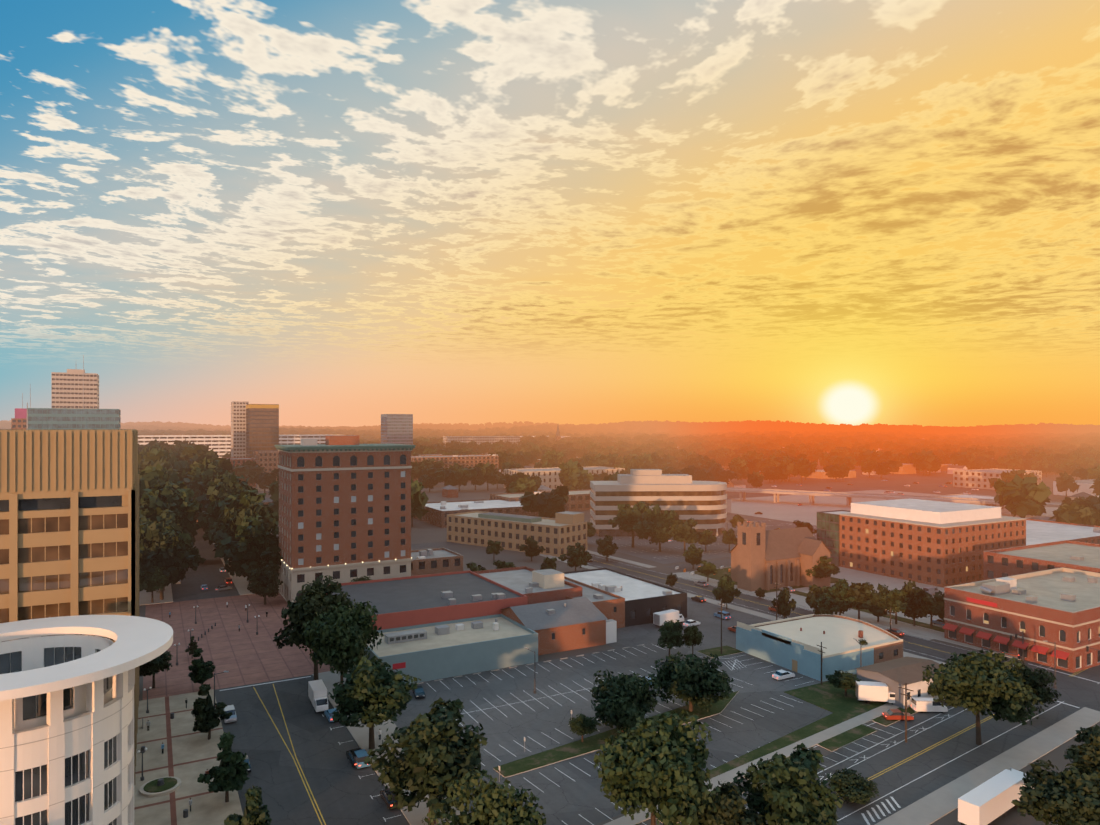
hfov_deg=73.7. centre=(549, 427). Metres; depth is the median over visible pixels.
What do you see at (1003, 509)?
depot
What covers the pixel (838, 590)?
tree
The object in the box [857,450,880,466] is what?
tree
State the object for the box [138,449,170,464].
tree
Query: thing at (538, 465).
tree
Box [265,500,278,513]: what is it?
tree
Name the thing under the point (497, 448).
tree
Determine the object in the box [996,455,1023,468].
tree
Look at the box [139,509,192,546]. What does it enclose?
tree
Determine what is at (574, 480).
tree
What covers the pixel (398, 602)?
red painted shop
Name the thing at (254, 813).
tree
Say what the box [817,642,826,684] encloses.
utility pole
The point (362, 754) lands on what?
parked car
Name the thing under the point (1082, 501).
tree
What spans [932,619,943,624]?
parked car
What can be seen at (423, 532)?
ground
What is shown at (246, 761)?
parked car
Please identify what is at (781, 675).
parked car
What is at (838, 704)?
grass verges
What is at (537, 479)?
tree
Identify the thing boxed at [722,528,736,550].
tree
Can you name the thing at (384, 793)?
parked car
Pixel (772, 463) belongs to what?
tree
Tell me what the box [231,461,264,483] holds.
tree
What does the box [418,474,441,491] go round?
tree
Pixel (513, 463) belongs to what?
tree
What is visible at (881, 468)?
tree
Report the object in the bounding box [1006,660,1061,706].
tree
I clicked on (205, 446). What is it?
tree
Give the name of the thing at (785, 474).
tree
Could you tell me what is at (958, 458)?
tree
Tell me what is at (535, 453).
tree
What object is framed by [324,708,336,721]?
parked car
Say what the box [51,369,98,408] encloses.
tower concrete
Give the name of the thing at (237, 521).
tree
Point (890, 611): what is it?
utility pole
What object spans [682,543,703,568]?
tree
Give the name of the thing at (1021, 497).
tree
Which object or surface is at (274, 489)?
tree
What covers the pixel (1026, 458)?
tree
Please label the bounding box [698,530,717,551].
tree
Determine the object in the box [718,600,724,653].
utility pole
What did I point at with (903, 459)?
tree
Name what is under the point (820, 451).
tree
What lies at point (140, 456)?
tree
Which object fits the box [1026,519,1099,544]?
white store roof
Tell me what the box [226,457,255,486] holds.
block
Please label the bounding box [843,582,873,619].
tree
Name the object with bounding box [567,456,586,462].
tree
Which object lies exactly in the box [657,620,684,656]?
tree
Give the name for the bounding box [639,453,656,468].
tree
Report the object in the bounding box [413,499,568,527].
low-rise white roof
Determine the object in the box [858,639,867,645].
tree
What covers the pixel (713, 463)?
tree
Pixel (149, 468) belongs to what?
tree
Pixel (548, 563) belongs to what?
tree
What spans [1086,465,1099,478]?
tree
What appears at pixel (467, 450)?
tree
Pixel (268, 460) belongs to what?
block
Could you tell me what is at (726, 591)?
tree
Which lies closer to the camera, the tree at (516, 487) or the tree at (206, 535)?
the tree at (206, 535)
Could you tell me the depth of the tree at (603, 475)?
565.54 m
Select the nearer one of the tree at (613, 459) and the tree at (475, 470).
the tree at (475, 470)
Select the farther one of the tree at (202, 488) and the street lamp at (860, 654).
the tree at (202, 488)
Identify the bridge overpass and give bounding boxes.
[726,487,1062,506]
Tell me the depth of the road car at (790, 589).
225.79 m
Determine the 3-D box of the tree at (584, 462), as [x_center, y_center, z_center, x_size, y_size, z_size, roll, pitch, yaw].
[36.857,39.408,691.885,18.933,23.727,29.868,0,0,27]
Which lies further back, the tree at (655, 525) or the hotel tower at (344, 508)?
the tree at (655, 525)
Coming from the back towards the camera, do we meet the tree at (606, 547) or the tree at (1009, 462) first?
the tree at (1009, 462)
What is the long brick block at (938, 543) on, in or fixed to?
on the ground at (423, 532)
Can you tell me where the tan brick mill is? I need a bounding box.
[447,511,586,556]
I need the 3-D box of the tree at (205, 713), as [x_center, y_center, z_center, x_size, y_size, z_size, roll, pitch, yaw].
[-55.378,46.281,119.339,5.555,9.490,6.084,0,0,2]
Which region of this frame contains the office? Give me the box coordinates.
[953,469,1041,489]
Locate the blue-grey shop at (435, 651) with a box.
[363,614,537,683]
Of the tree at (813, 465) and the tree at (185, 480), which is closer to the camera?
the tree at (185, 480)
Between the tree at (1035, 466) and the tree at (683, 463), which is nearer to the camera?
the tree at (683, 463)
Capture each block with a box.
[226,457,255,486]
[254,451,278,480]
[308,434,341,434]
[443,436,519,446]
[817,510,850,566]
[839,499,1026,587]
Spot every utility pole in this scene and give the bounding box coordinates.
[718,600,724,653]
[773,581,778,619]
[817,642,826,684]
[885,607,895,632]
[899,683,912,741]
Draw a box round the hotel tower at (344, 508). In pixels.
[274,435,415,602]
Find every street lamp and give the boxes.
[214,671,228,707]
[524,647,535,693]
[853,638,861,666]
[1043,640,1056,688]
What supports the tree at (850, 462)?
on the ground at (423, 532)
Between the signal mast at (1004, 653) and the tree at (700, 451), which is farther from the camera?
the tree at (700, 451)
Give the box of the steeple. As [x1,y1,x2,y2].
[555,426,560,443]
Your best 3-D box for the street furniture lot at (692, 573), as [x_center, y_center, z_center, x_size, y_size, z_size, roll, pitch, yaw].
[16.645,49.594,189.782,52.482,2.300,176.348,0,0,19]
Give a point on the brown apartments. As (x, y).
(467, 461)
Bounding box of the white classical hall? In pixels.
[504,466,624,488]
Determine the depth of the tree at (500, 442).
1323.06 m
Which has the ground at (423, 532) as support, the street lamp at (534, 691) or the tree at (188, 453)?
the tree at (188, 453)
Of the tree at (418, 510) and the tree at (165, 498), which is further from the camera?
the tree at (418, 510)
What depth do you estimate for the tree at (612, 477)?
431.71 m
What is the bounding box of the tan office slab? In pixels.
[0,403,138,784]
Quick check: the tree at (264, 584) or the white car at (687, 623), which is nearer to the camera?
the white car at (687, 623)
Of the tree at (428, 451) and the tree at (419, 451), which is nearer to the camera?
the tree at (428, 451)
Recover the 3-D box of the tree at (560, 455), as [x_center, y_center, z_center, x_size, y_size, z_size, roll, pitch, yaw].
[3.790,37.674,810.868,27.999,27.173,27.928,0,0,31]
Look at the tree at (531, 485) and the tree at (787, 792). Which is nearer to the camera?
the tree at (787, 792)
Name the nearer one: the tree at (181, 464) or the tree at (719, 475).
the tree at (181, 464)
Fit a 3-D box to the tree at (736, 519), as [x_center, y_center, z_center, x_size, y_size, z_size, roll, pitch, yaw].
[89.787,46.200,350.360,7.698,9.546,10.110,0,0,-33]
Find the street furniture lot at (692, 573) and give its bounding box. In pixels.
[417,566,730,781]
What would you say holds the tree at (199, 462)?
on the ground at (423, 532)
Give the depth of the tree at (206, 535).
255.50 m
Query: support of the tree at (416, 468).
on the ground at (423, 532)
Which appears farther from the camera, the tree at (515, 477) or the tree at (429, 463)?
the tree at (429, 463)
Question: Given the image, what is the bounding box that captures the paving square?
[143,591,330,699]
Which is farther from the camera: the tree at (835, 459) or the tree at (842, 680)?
the tree at (835, 459)
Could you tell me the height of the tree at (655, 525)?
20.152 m
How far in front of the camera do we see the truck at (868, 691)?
134.19 m
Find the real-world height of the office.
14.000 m
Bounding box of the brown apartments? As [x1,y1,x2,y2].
[411,454,498,479]
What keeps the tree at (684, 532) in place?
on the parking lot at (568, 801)
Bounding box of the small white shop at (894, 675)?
[855,657,944,708]
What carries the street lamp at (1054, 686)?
on the road network
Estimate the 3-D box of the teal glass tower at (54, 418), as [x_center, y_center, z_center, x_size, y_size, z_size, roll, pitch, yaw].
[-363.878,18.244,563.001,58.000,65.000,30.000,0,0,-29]
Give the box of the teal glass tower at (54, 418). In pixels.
[28,408,120,428]
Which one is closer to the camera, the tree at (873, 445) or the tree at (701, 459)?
the tree at (701, 459)
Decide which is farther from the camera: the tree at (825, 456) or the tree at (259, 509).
the tree at (825, 456)
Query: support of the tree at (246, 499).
on the ground at (423, 532)
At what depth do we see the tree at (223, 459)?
465.91 m
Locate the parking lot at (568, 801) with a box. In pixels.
[392,490,1057,824]
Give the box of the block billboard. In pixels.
[11,408,26,428]
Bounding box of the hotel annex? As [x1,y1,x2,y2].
[411,548,462,575]
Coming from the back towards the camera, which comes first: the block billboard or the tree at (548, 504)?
the block billboard
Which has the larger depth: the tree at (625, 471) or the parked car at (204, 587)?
the tree at (625, 471)
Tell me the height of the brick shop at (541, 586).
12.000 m
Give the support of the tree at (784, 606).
on the parking lot at (568, 801)
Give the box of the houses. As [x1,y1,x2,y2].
[182,434,1098,521]
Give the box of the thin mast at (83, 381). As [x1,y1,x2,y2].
[83,355,83,408]
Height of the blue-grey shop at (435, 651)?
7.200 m
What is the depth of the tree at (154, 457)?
447.51 m
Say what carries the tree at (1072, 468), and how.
on the ground at (423, 532)
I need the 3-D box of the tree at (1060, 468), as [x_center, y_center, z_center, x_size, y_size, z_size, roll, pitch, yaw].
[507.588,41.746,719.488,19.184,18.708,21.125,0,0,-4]
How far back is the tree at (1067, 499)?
398.88 m
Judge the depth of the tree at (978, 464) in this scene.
791.15 m
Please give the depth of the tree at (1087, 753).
93.22 m
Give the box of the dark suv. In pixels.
[346,748,361,766]
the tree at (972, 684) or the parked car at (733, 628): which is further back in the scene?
the parked car at (733, 628)
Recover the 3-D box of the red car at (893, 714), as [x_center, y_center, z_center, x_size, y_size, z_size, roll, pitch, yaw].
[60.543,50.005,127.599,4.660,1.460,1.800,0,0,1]
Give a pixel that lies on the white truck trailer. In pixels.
(660, 618)
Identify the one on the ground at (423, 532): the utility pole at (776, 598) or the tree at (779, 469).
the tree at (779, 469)
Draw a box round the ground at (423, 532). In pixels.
[139,424,1099,824]
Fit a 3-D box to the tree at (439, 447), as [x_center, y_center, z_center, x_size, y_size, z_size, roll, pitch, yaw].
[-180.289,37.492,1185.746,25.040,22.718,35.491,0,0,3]
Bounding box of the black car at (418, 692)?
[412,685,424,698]
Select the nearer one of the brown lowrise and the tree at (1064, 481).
the brown lowrise
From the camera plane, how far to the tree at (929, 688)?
135.00 m
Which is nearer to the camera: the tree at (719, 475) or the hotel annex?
the hotel annex
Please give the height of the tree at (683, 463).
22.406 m
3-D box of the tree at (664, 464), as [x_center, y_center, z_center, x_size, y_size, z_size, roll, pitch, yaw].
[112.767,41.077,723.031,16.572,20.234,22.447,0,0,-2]
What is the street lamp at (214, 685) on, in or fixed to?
on the ground at (423, 532)
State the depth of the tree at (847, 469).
698.30 m
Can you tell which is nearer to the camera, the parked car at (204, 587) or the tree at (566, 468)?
the parked car at (204, 587)
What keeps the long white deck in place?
on the ground at (423, 532)
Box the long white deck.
[138,435,324,457]
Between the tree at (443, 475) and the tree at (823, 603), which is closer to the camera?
the tree at (823, 603)
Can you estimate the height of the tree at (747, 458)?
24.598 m
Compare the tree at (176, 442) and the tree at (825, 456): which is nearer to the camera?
the tree at (176, 442)
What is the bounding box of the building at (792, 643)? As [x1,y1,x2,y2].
[736,614,902,681]
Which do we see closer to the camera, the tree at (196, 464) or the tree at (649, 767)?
the tree at (649, 767)
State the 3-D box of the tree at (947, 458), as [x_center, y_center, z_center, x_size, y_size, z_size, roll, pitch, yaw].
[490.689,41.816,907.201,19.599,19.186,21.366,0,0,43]
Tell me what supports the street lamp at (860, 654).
on the ground at (423, 532)
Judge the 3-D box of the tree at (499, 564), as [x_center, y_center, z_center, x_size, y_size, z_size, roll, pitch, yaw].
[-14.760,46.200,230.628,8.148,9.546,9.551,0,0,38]
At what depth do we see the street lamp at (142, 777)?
105.16 m
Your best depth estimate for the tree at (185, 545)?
226.20 m
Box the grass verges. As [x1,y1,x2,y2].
[493,567,944,824]
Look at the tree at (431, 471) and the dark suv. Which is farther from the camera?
the tree at (431, 471)
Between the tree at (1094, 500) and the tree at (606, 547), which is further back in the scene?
the tree at (1094, 500)
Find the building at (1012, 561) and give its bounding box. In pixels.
[983,540,1099,579]
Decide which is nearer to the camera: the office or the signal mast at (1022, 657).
the signal mast at (1022, 657)
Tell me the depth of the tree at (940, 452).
977.75 m
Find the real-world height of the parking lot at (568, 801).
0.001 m
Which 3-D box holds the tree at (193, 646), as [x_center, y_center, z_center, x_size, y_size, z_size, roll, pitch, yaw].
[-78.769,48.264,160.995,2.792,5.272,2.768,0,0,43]
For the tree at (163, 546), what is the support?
on the ground at (423, 532)
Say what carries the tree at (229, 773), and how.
on the ground at (423, 532)
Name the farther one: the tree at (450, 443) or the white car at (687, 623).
the tree at (450, 443)
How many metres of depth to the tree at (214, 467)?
374.20 m
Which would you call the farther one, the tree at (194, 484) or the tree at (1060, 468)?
the tree at (1060, 468)
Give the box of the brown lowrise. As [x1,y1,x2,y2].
[490,489,590,510]
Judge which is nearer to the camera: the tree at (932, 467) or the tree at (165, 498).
the tree at (165, 498)
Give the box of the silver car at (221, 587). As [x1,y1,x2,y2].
[215,585,231,590]
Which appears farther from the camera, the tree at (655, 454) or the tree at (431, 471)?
the tree at (655, 454)
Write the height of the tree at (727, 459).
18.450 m
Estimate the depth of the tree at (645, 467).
636.74 m
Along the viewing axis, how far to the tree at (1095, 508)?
331.40 m
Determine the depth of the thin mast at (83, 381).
677.75 m
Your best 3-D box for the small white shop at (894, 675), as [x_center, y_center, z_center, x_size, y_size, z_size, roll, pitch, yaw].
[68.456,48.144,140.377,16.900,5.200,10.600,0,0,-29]
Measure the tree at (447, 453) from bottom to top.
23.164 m
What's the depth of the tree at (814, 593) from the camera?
195.97 m
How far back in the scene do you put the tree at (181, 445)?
730.57 m
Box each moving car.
[694,581,707,586]
[885,628,903,636]
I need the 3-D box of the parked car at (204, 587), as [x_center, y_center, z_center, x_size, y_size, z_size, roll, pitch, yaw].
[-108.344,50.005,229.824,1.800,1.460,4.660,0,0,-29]
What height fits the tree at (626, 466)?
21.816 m
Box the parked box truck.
[308,679,327,712]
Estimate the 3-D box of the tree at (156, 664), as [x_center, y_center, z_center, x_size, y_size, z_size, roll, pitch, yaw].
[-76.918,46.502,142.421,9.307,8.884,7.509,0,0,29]
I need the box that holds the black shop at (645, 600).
[563,568,686,626]
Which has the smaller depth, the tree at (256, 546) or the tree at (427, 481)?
the tree at (256, 546)
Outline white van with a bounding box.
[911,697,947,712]
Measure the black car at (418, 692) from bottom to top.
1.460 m
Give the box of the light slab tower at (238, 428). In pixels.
[231,401,248,456]
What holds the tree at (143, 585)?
on the ground at (423, 532)
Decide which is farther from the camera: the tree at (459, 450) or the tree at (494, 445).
the tree at (494, 445)
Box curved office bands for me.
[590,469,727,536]
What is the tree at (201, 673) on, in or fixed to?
on the ground at (423, 532)
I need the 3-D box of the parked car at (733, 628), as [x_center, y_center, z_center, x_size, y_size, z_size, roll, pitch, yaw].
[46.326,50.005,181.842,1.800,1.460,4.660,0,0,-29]
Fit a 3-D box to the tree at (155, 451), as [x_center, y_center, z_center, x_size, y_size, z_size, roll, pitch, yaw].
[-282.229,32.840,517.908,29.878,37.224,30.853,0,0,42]
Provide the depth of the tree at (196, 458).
511.12 m
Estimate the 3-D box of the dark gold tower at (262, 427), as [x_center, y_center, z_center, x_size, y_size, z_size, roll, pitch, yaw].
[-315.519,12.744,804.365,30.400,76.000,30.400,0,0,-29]
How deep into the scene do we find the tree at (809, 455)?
981.41 m
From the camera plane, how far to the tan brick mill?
303.76 m
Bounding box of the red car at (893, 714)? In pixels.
[882,709,913,720]
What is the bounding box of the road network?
[171,482,1099,824]
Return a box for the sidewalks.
[134,543,1099,824]
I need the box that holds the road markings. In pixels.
[220,520,1099,824]
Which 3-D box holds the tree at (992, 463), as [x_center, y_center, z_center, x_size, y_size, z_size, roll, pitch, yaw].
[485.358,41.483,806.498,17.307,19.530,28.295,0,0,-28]
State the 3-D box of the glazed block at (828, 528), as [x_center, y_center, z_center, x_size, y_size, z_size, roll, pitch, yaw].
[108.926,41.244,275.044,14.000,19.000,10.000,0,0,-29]
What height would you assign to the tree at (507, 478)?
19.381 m
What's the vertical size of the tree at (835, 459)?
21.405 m
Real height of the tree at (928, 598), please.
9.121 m
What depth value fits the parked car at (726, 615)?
193.73 m
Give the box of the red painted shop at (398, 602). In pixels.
[327,570,527,629]
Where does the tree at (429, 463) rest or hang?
on the ground at (423, 532)
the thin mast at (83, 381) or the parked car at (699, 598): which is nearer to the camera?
the parked car at (699, 598)
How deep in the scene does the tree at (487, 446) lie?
1220.77 m
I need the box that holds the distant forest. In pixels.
[0,420,1099,445]
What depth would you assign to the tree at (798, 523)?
319.58 m
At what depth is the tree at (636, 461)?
654.20 m
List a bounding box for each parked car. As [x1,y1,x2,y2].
[201,584,207,590]
[223,705,236,722]
[225,578,231,583]
[244,755,250,772]
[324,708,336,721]
[354,749,369,768]
[380,788,397,808]
[691,596,705,601]
[714,611,730,619]
[728,626,735,631]
[772,670,794,680]
[923,586,938,594]
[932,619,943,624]
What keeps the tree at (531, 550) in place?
on the ground at (423, 532)
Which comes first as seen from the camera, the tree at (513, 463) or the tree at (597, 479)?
the tree at (597, 479)
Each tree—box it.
[138,441,171,448]
[138,446,169,454]
[138,447,170,463]
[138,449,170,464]
[138,459,180,473]
[138,470,189,485]
[139,450,178,467]
[139,466,169,494]
[139,467,179,482]
[139,468,182,481]
[139,471,203,520]
[139,481,202,545]
[139,484,194,518]
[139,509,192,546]
[139,520,198,590]
[139,521,205,599]
[139,563,147,591]
[139,651,172,687]
[141,445,172,452]
[141,463,176,472]
[142,448,164,459]
[142,565,170,602]
[143,459,171,469]
[166,439,194,447]
[166,444,208,450]
[170,460,191,470]
[174,443,185,448]
[177,445,203,453]
[178,444,218,460]
[181,461,234,473]
[181,465,218,478]
[185,457,209,468]
[185,636,197,657]
[187,453,203,463]
[187,458,238,487]
[187,468,230,499]
[187,648,215,686]
[188,455,211,462]
[190,458,221,473]
[191,684,231,739]
[195,475,264,522]
[196,471,257,530]
[197,731,249,801]
[198,479,210,497]
[200,489,278,532]
[202,504,263,544]
[208,501,270,543]
[210,457,229,461]
[212,514,282,591]
[213,509,278,582]
[222,452,230,457]
[224,786,271,824]
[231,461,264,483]
[245,469,278,492]
[247,564,282,604]
[264,480,278,501]
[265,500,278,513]
[273,575,356,679]
[302,601,383,683]
[328,655,420,748]
[351,576,370,581]
[364,697,487,824]
[411,461,424,481]
[411,478,423,504]
[411,491,428,526]
[415,445,429,453]
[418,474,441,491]
[419,458,444,467]
[419,464,445,476]
[422,769,545,824]
[423,448,436,453]
[432,465,461,485]
[433,444,444,449]
[438,449,462,453]
[442,452,458,454]
[445,441,459,447]
[449,463,471,490]
[451,451,477,454]
[461,447,472,454]
[466,562,486,571]
[467,463,485,489]
[468,440,477,449]
[469,448,482,453]
[475,461,498,490]
[476,444,486,453]
[483,443,490,452]
[486,540,503,560]
[489,443,502,452]
[490,450,513,472]
[491,444,504,450]
[492,448,514,453]
[493,560,515,568]
[495,440,505,445]
[497,472,525,492]
[502,461,524,467]
[502,462,521,472]
[504,474,521,488]
[505,481,527,492]
[513,452,530,466]
[514,450,540,463]
[515,476,537,491]
[517,451,536,465]
[519,474,541,487]
[519,486,570,517]
[519,536,545,560]
[534,462,552,467]
[537,435,547,441]
[539,450,564,464]
[540,557,556,569]
[541,454,558,465]
[541,462,552,467]
[557,542,591,570]
[558,459,583,484]
[563,472,586,489]
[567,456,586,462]
[568,713,598,741]
[569,469,593,484]
[576,484,590,489]
[579,457,593,466]
[587,458,612,466]
[587,522,595,536]
[590,669,661,734]
[592,453,605,461]
[593,472,609,480]
[593,477,602,480]
[593,710,721,824]
[596,534,618,560]
[601,452,623,465]
[603,471,623,480]
[608,501,648,547]
[614,463,633,470]
[619,468,629,473]
[622,455,644,467]
[633,504,675,551]
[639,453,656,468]
[640,465,649,468]
[650,651,733,712]
[651,452,662,467]
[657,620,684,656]
[658,460,672,468]
[660,465,672,472]
[662,468,694,479]
[665,518,699,550]
[665,572,677,586]
[669,510,679,527]
[678,458,696,467]
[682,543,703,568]
[682,624,703,656]
[685,465,713,480]
[688,455,711,465]
[696,448,704,455]
[697,560,717,581]
[697,779,763,824]
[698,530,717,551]
[702,460,723,470]
[707,467,737,483]
[711,459,724,465]
[712,576,741,608]
[717,454,736,465]
[721,574,732,584]
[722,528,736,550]
[727,457,748,477]
[730,514,743,527]
[732,466,743,479]
[733,743,843,824]
[737,454,751,461]
[747,459,760,473]
[747,471,763,487]
[751,458,766,473]
[755,587,765,598]
[762,464,785,482]
[763,470,774,482]
[768,460,778,467]
[771,587,795,618]
[778,454,799,481]
[780,454,806,459]
[781,469,788,479]
[791,457,810,481]
[793,520,816,533]
[795,448,802,456]
[798,451,813,461]
[799,459,817,479]
[800,449,822,460]
[805,555,839,578]
[805,584,828,604]
[808,592,840,614]
[812,452,837,466]
[819,451,831,465]
[823,464,845,480]
[824,455,843,465]
[825,670,861,696]
[826,767,879,804]
[827,579,856,615]
[840,456,856,469]
[842,462,849,476]
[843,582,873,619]
[844,442,852,448]
[847,452,859,465]
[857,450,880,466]
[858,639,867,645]
[860,459,877,476]
[860,583,893,621]
[864,441,881,450]
[866,460,896,477]
[867,449,883,455]
[882,588,910,623]
[887,461,902,471]
[893,580,931,625]
[896,455,908,463]
[911,450,940,474]
[917,592,943,627]
[922,459,938,474]
[922,649,1044,744]
[927,459,941,474]
[927,682,943,702]
[930,590,943,620]
[933,449,951,454]
[937,455,946,463]
[938,450,954,455]
[941,454,950,463]
[949,451,975,469]
[965,459,989,469]
[977,456,998,468]
[988,478,1009,491]
[993,474,1051,517]
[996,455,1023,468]
[999,469,1037,480]
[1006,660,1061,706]
[1011,760,1099,824]
[1018,455,1037,469]
[1025,460,1041,470]
[1031,461,1045,472]
[1048,502,1095,524]
[1052,499,1093,512]
[1054,462,1082,474]
[1055,472,1080,496]
[1061,496,1095,504]
[1062,448,1084,453]
[1063,725,1099,780]
[1067,496,1085,504]
[1068,465,1082,479]
[1071,466,1097,479]
[1078,501,1099,525]
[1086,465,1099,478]
[1089,477,1099,495]
[1089,497,1098,503]
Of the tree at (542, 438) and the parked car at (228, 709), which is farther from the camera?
the tree at (542, 438)
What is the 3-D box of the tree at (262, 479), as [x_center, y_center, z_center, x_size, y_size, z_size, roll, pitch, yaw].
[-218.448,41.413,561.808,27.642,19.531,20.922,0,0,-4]
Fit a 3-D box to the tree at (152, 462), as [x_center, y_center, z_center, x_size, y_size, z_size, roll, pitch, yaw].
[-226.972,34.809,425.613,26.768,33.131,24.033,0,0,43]
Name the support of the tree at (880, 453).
on the ground at (423, 532)
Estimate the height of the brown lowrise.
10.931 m
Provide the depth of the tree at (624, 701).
119.75 m
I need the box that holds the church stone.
[729,521,831,591]
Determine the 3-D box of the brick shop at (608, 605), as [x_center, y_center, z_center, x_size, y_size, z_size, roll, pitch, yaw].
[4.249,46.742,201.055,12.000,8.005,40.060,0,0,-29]
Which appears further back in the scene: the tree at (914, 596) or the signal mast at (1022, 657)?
the tree at (914, 596)
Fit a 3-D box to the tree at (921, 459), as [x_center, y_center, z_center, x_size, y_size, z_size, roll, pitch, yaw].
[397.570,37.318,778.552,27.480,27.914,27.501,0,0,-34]
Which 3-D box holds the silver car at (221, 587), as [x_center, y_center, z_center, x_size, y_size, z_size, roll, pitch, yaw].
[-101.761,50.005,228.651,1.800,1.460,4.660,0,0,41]
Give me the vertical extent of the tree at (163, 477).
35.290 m
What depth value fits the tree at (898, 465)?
783.58 m
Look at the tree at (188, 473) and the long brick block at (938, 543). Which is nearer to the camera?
the long brick block at (938, 543)
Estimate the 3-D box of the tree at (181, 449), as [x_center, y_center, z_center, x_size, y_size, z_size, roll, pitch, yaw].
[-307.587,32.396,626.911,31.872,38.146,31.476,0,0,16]
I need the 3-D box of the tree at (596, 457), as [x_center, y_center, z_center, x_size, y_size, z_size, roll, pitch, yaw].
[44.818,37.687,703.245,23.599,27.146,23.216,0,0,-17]
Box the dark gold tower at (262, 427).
[246,404,278,457]
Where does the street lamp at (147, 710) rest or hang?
on the ground at (423, 532)
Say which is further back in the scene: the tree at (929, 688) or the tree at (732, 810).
the tree at (929, 688)
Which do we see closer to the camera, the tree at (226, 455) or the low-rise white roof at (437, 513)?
the low-rise white roof at (437, 513)
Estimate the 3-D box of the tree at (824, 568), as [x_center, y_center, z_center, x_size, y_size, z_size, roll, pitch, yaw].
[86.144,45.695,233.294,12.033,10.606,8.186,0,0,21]
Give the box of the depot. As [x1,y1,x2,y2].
[886,494,1008,512]
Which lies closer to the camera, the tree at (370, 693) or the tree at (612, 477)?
the tree at (370, 693)
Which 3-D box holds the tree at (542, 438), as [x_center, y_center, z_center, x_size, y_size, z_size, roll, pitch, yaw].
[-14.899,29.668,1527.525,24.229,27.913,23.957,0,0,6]
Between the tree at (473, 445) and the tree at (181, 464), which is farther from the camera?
the tree at (473, 445)
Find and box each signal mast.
[982,647,1019,658]
[1010,631,1024,660]
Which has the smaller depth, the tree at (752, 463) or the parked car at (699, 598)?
the parked car at (699, 598)
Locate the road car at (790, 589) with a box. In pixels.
[780,586,794,591]
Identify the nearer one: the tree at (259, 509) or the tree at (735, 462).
the tree at (259, 509)
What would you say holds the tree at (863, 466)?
on the ground at (423, 532)
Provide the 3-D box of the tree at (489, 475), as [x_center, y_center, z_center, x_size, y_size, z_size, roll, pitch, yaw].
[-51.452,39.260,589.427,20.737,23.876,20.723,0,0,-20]
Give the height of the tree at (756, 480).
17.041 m
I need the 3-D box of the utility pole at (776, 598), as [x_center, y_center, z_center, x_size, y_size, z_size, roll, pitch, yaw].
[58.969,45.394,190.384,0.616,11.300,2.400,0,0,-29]
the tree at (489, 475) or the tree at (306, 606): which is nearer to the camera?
the tree at (306, 606)
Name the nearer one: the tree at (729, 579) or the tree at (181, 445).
the tree at (729, 579)
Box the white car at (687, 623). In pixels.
[683,619,700,626]
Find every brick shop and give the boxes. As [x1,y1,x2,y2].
[473,566,581,603]
[501,597,616,654]
[564,576,624,627]
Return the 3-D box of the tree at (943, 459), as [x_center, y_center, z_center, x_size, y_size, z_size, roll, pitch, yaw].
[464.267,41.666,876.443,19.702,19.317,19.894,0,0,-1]
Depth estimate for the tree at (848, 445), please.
1413.67 m
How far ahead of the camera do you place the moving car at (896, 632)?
178.45 m
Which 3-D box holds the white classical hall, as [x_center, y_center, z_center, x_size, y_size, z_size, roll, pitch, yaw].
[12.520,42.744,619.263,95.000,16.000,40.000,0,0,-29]
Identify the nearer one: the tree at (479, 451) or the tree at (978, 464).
the tree at (978, 464)
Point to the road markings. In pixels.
(678, 704)
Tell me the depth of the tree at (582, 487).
501.01 m
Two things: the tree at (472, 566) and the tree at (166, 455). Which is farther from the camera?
the tree at (166, 455)
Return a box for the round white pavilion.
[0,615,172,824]
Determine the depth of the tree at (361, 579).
201.29 m
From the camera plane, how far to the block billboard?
584.91 m
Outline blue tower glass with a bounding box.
[381,414,412,444]
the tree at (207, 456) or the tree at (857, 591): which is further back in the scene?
the tree at (207, 456)
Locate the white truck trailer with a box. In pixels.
[653,609,683,625]
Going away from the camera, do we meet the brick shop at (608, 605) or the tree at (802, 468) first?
the brick shop at (608, 605)
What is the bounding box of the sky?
[0,0,1099,426]
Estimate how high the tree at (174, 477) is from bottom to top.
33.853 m
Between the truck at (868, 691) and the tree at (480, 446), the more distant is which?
the tree at (480, 446)
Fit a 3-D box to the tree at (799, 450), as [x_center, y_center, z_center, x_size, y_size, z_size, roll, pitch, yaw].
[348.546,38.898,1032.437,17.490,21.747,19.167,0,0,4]
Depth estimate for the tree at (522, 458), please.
848.73 m
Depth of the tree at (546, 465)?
659.10 m
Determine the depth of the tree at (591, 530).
315.18 m
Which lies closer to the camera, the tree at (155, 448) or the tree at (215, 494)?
the tree at (215, 494)

